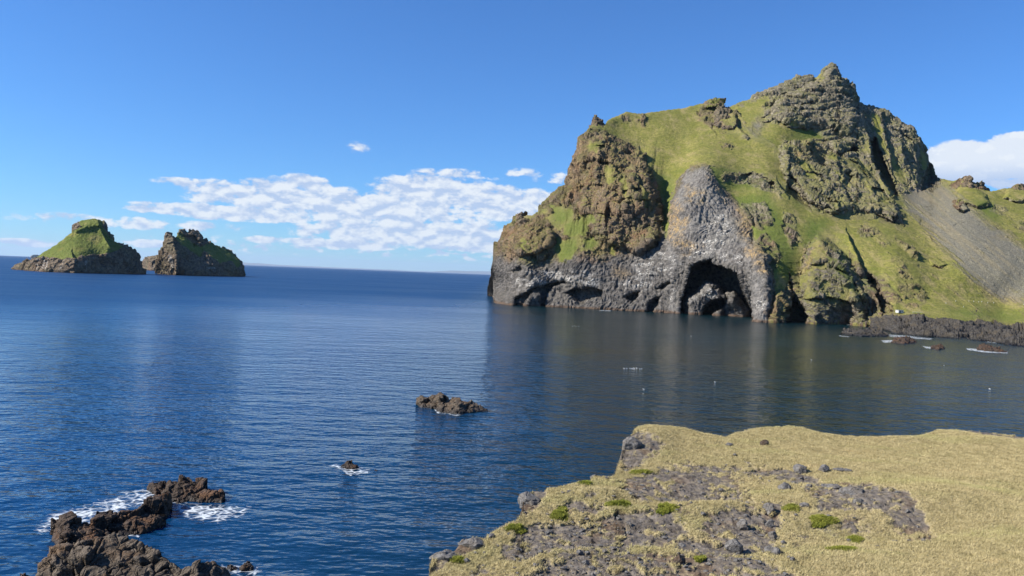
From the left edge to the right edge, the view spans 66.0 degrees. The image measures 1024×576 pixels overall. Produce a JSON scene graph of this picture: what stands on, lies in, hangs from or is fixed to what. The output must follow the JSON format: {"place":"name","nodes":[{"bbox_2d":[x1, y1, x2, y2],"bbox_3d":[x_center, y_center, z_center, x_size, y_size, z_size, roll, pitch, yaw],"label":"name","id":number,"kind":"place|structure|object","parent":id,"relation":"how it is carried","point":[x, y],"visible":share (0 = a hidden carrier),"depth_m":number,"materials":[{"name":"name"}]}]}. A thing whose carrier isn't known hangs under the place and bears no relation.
{"place":"outdoors","nodes":[
{"label":"outdoors","id":0,"kind":"place"},
{"bbox_2d":[243,262,490,274],"bbox_3d":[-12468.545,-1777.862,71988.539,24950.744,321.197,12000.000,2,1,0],"label":"hills","id":1,"kind":"structure","parent":0,"point":[451,271],"depth_m":68720.42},
{"bbox_2d":[0,255,1023,575],"bbox_3d":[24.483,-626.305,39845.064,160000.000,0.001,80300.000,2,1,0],"label":"sea","id":2,"kind":"structure","parent":0,"point":[270,399],"depth_m":129.81,"materials":[{"name":"liquid"}]},
{"bbox_2d":[11,219,146,273],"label":"sea stack","id":3,"kind":"object","parent":2,"relation":"in","point":[89,246],"visible":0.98,"depth_m":1096.19,"materials":[{"name":"green plant"}]},
{"bbox_2d":[50,492,172,544],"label":"sea rock","id":4,"kind":"object","parent":2,"relation":"in","point":[150,513],"visible":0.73,"depth_m":57.75,"materials":[{"name":"stone"}]},
{"bbox_2d":[35,532,230,575],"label":"sea rock","id":5,"kind":"object","parent":2,"relation":"in","point":[114,554],"visible":1,"depth_m":44.83,"materials":[{"name":"stone"}]},
{"bbox_2d":[142,255,157,270],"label":"rock islet","id":6,"kind":"object","parent":2,"relation":"in","point":[148,262],"visible":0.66,"depth_m":1690.13,"materials":[{"name":"brown stone"}]},
{"bbox_2d":[146,481,166,494],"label":"sea rock","id":7,"kind":"object","parent":2,"relation":"in","point":[153,488],"visible":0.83,"depth_m":68.48,"materials":[{"name":"brown stone"}]},
{"bbox_2d":[161,474,225,503],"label":"sea rock","id":8,"kind":"object","parent":2,"relation":"in","point":[183,489],"visible":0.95,"depth_m":66.63,"materials":[{"name":"brown stone"}]},
{"bbox_2d":[155,229,245,276],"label":"sea stack","id":9,"kind":"object","parent":2,"relation":"in","point":[192,252],"visible":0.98,"depth_m":1236.85,"materials":[{"name":"brown stone"}]},
{"bbox_2d":[226,564,236,571],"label":"sea rock","id":10,"kind":"object","parent":2,"relation":"in","point":[230,568],"visible":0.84,"depth_m":51.70,"materials":[{"name":"stone"}]},
{"bbox_2d":[239,561,253,571],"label":"sea rock","id":11,"kind":"object","parent":2,"relation":"in","point":[247,566],"visible":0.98,"depth_m":51.54,"materials":[{"name":"brown stone"}]},
{"bbox_2d":[340,460,358,469],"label":"sea rock","id":12,"kind":"object","parent":2,"relation":"in","point":[348,465],"visible":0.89,"depth_m":79.13,"materials":[{"name":"stone"}]},
{"bbox_2d":[416,392,487,414],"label":"sea rock","id":13,"kind":"object","parent":2,"relation":"in","point":[440,402],"visible":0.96,"depth_m":114.99,"materials":[{"name":"stone"}]},
{"bbox_2d":[39,335,988,573],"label":"foam","id":14,"kind":"object","parent":2,"relation":"on","point":[203,516],"visible":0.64,"depth_m":63.66,"materials":[{"name":"white"}]},
{"bbox_2d":[840,327,887,336],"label":"sea rock","id":15,"kind":"object","parent":2,"relation":"in","point":[870,332],"visible":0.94,"depth_m":341.01,"materials":[{"name":"grey stone"}]},
{"bbox_2d":[891,336,915,343],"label":"sea rock","id":16,"kind":"object","parent":2,"relation":"in","point":[903,340],"visible":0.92,"depth_m":301.48,"materials":[{"name":"brown stone"}]},
{"bbox_2d":[930,343,944,349],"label":"sea rock","id":17,"kind":"object","parent":2,"relation":"in","point":[940,346],"visible":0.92,"depth_m":277.75,"materials":[{"name":"brown stone"}]},
{"bbox_2d":[976,343,1006,352],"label":"sea rock","id":18,"kind":"object","parent":2,"relation":"in","point":[985,347],"visible":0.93,"depth_m":277.42,"materials":[{"name":"brown stone"}]},
{"bbox_2d":[0,0,1023,271],"label":"sky","id":19,"kind":"structure","parent":0,"point":[406,135],"materials":[{"name":"blue"}]},
{"bbox_2d":[429,424,1023,575],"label":"grass","id":20,"kind":"structure","parent":0,"point":[936,479],"depth_m":22.17,"materials":[{"name":"beige plant"}]},
{"bbox_2d":[429,426,1023,575],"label":"plateau","id":21,"kind":"structure","parent":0,"point":[688,479],"depth_m":20.04,"materials":[{"name":"beige plant"}]},
{"bbox_2d":[429,549,456,561],"bbox_3d":[-1.444,5.687,16.707,0.574,0.225,0.508,2,1,-35],"label":"rim rock","id":22,"kind":"object","parent":21,"relation":"on","point":[446,554],"visible":0.88,"depth_m":16.64,"materials":[{"name":"grey stone"}]},
{"bbox_2d":[449,555,464,563],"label":"moss clump","id":23,"kind":"object","parent":21,"relation":"on","point":[458,559],"visible":0.99,"depth_m":16.39,"materials":[{"name":"green plant"}]},
{"bbox_2d":[458,537,484,549],"bbox_3d":[-0.876,5.689,17.465,0.677,0.282,0.580,2,1,0],"label":"rim rock","id":24,"kind":"object","parent":21,"relation":"on","point":[473,543],"visible":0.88,"depth_m":17.33,"materials":[{"name":"grey stone"}]},
{"bbox_2d":[505,522,527,533],"bbox_3d":[0.079,5.614,18.528,0.596,0.166,0.581,2,1,0],"label":"moss clump","id":25,"kind":"object","parent":21,"relation":"on","point":[516,528],"visible":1,"depth_m":18.39,"materials":[{"name":"green plant"}]},
{"bbox_2d":[518,491,539,508],"bbox_3d":[0.448,5.665,20.983,0.591,0.437,0.641,2,1,0],"label":"rim rock","id":26,"kind":"object","parent":21,"relation":"on","point":[529,498],"visible":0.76,"depth_m":20.86,"materials":[{"name":"grey stone"}]},
{"bbox_2d":[549,507,569,521],"bbox_3d":[1.177,5.654,19.805,0.547,0.172,0.919,2,1,0],"label":"moss clump","id":27,"kind":"object","parent":21,"relation":"on","point":[556,513],"visible":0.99,"depth_m":19.59,"materials":[{"name":"green plant"}]},
{"bbox_2d":[557,505,567,510],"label":"moss clump","id":28,"kind":"object","parent":21,"relation":"on","point":[564,508],"visible":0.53,"depth_m":20.33,"materials":[{"name":"green plant"}]},
{"bbox_2d":[577,480,592,484],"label":"moss clump","id":29,"kind":"object","parent":21,"relation":"on","point":[586,482],"visible":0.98,"depth_m":22.80,"materials":[{"name":"green plant"}]},
{"bbox_2d":[603,498,631,507],"bbox_3d":[2.814,5.627,20.629,0.848,0.157,0.509,2,1,-24],"label":"moss clump","id":30,"kind":"object","parent":21,"relation":"on","point":[624,502],"visible":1,"depth_m":20.59,"materials":[{"name":"green plant"}]},
{"bbox_2d":[622,436,642,449],"bbox_3d":[4.200,5.544,27.645,0.760,0.665,0.728,2,1,0],"label":"rim rock","id":31,"kind":"object","parent":21,"relation":"on","point":[631,443],"visible":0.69,"depth_m":27.36,"materials":[{"name":"grey stone"}]},
{"bbox_2d":[628,468,652,474],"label":"moss clump","id":32,"kind":"object","parent":21,"relation":"on","point":[637,471],"visible":1,"depth_m":24.75,"materials":[{"name":"green plant"}]},
{"bbox_2d":[656,502,679,514],"bbox_3d":[4.046,5.670,20.385,0.596,0.192,1.018,3,1,17],"label":"moss clump","id":33,"kind":"object","parent":21,"relation":"on","point":[664,508],"visible":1,"depth_m":20.24,"materials":[{"name":"green plant"}]},
{"bbox_2d":[672,555,685,565],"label":"boulder","id":34,"kind":"object","parent":21,"relation":"on","point":[679,559],"visible":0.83,"depth_m":16.83,"materials":[{"name":"grey stone"}]},
{"bbox_2d":[692,554,707,562],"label":"moss clump","id":35,"kind":"object","parent":21,"relation":"on","point":[699,558],"visible":1,"depth_m":17.13,"materials":[{"name":"green plant"}]},
{"bbox_2d":[724,539,743,553],"bbox_3d":[4.991,5.866,17.727,0.405,0.457,0.298,3,1,22],"label":"boulder","id":36,"kind":"object","parent":21,"relation":"on","point":[733,545],"visible":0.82,"depth_m":17.62,"materials":[{"name":"grey stone"}]},
{"bbox_2d":[736,519,748,530],"bbox_3d":[5.692,5.874,19.455,0.307,0.339,0.235,3,1,32],"label":"boulder","id":37,"kind":"object","parent":21,"relation":"on","point":[741,524],"visible":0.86,"depth_m":19.39,"materials":[{"name":"grey stone"}]},
{"bbox_2d":[760,439,768,445],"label":"boulder","id":38,"kind":"object","parent":21,"relation":"on","point":[764,442],"visible":0.8,"depth_m":29.20,"materials":[{"name":"grey stone"}]},
{"bbox_2d":[762,503,774,514],"bbox_3d":[6.780,5.862,20.800,0.243,0.380,0.303,2,1,-16],"label":"boulder","id":39,"kind":"object","parent":21,"relation":"on","point":[769,507],"visible":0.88,"depth_m":20.73,"materials":[{"name":"grey stone"}]},
{"bbox_2d":[765,519,773,526],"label":"boulder","id":40,"kind":"object","parent":21,"relation":"on","point":[769,523],"visible":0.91,"depth_m":19.69,"materials":[{"name":"grey stone"}]},
{"bbox_2d":[764,546,780,554],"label":"boulder","id":41,"kind":"object","parent":21,"relation":"on","point":[774,550],"visible":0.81,"depth_m":17.61,"materials":[{"name":"grey stone"}]},
{"bbox_2d":[768,531,777,539],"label":"boulder","id":42,"kind":"object","parent":21,"relation":"on","point":[773,535],"visible":0.89,"depth_m":18.82,"materials":[{"name":"grey stone"}]},
{"bbox_2d":[777,482,790,488],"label":"boulder","id":43,"kind":"object","parent":21,"relation":"on","point":[784,485],"visible":0.66,"depth_m":23.18,"materials":[{"name":"grey stone"}]},
{"bbox_2d":[781,503,799,512],"bbox_3d":[7.431,5.839,21.033,0.496,0.155,0.698,3,1,19],"label":"moss clump","id":44,"kind":"object","parent":21,"relation":"on","point":[790,507],"visible":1,"depth_m":20.88,"materials":[{"name":"green plant"}]},
{"bbox_2d":[793,464,806,473],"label":"boulder","id":45,"kind":"object","parent":21,"relation":"on","point":[799,469],"visible":0.92,"depth_m":25.27,"materials":[{"name":"grey stone"}]},
{"bbox_2d":[799,502,809,506],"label":"boulder","id":46,"kind":"object","parent":21,"relation":"on","point":[803,504],"visible":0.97,"depth_m":21.15,"materials":[{"name":"grey stone"}]},
{"bbox_2d":[818,464,828,471],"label":"boulder","id":47,"kind":"object","parent":21,"relation":"on","point":[824,467],"visible":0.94,"depth_m":25.36,"materials":[{"name":"grey stone"}]},
{"bbox_2d":[809,514,839,527],"bbox_3d":[7.985,5.964,20.324,1.071,0.180,0.621,2,1,-31],"label":"moss clump","id":48,"kind":"object","parent":21,"relation":"on","point":[815,519],"visible":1,"depth_m":20.23,"materials":[{"name":"green plant"}]},
{"bbox_2d":[821,483,841,488],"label":"boulder","id":49,"kind":"object","parent":21,"relation":"on","point":[835,486],"visible":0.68,"depth_m":23.58,"materials":[{"name":"grey stone"}]},
{"bbox_2d":[825,545,855,551],"bbox_3d":[7.572,5.958,18.040,0.850,0.135,0.406,2,1,-11],"label":"moss clump","id":50,"kind":"object","parent":21,"relation":"on","point":[840,547],"visible":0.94,"depth_m":18.00,"materials":[{"name":"green plant"}]},
{"bbox_2d":[833,467,852,471],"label":"boulder","id":51,"kind":"object","parent":21,"relation":"on","point":[841,469],"visible":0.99,"depth_m":25.47,"materials":[{"name":"grey stone"}]},
{"bbox_2d":[838,486,864,495],"bbox_3d":[9.744,5.862,22.674,0.696,0.340,0.562,3,1,36],"label":"boulder","id":52,"kind":"object","parent":21,"relation":"on","point":[850,491],"visible":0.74,"depth_m":22.55,"materials":[{"name":"grey stone"}]},
{"bbox_2d":[845,534,864,543],"bbox_3d":[8.396,6.165,19.348,0.423,0.138,0.732,3,1,36],"label":"moss clump","id":53,"kind":"object","parent":21,"relation":"on","point":[853,538],"visible":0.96,"depth_m":19.37,"materials":[{"name":"green plant"}]},
{"bbox_2d":[852,498,863,504],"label":"boulder","id":54,"kind":"object","parent":21,"relation":"on","point":[857,500],"visible":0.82,"depth_m":21.60,"materials":[{"name":"grey stone"}]},
{"bbox_2d":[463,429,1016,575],"bbox_3d":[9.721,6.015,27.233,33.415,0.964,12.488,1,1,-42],"label":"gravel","id":55,"kind":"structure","parent":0,"point":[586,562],"depth_m":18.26,"materials":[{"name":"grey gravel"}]},
{"bbox_2d":[487,62,1023,326],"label":"headland","id":56,"kind":"structure","parent":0,"point":[826,196],"depth_m":529.05,"materials":[{"name":"green plant"}]},
{"bbox_2d":[515,211,527,221],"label":"rock pinnacle","id":57,"kind":"object","parent":56,"relation":"on","point":[520,215],"visible":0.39,"depth_m":599.07,"materials":[{"name":"brown stone"}]},
{"bbox_2d":[589,115,605,126],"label":"rock pinnacle","id":58,"kind":"object","parent":56,"relation":"on","point":[596,120],"visible":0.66,"depth_m":641.72,"materials":[{"name":"brown stone"}]},
{"bbox_2d":[703,97,725,107],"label":"rock outcrop","id":59,"kind":"object","parent":56,"relation":"on","point":[715,101],"visible":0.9,"depth_m":682.41,"materials":[{"name":"green stone"}]},
{"bbox_2d":[712,104,732,128],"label":"rock outcrop","id":60,"kind":"object","parent":56,"relation":"on","point":[721,112],"visible":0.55,"depth_m":656.38,"materials":[{"name":"brown stone"}]},
{"bbox_2d":[952,199,967,212],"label":"rock outcrop","id":61,"kind":"object","parent":56,"relation":"on","point":[958,203],"visible":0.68,"depth_m":538.77,"materials":[{"name":"brown stone"}]},
{"bbox_2d":[949,175,989,190],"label":"rock outcrop","id":62,"kind":"object","parent":56,"relation":"on","point":[966,181],"visible":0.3,"depth_m":581.34,"materials":[{"name":"brown stone"}]},
{"bbox_2d":[1011,183,1023,189],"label":"rock outcrop","id":63,"kind":"object","parent":56,"relation":"on","point":[1020,186],"visible":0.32,"depth_m":575.75,"materials":[{"name":"brown stone"}]},
{"bbox_2d":[869,313,1023,346],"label":"rocky shore","id":64,"kind":"structure","parent":0,"point":[918,324],"depth_m":363.80,"materials":[{"name":"grey stone"}]}
]}

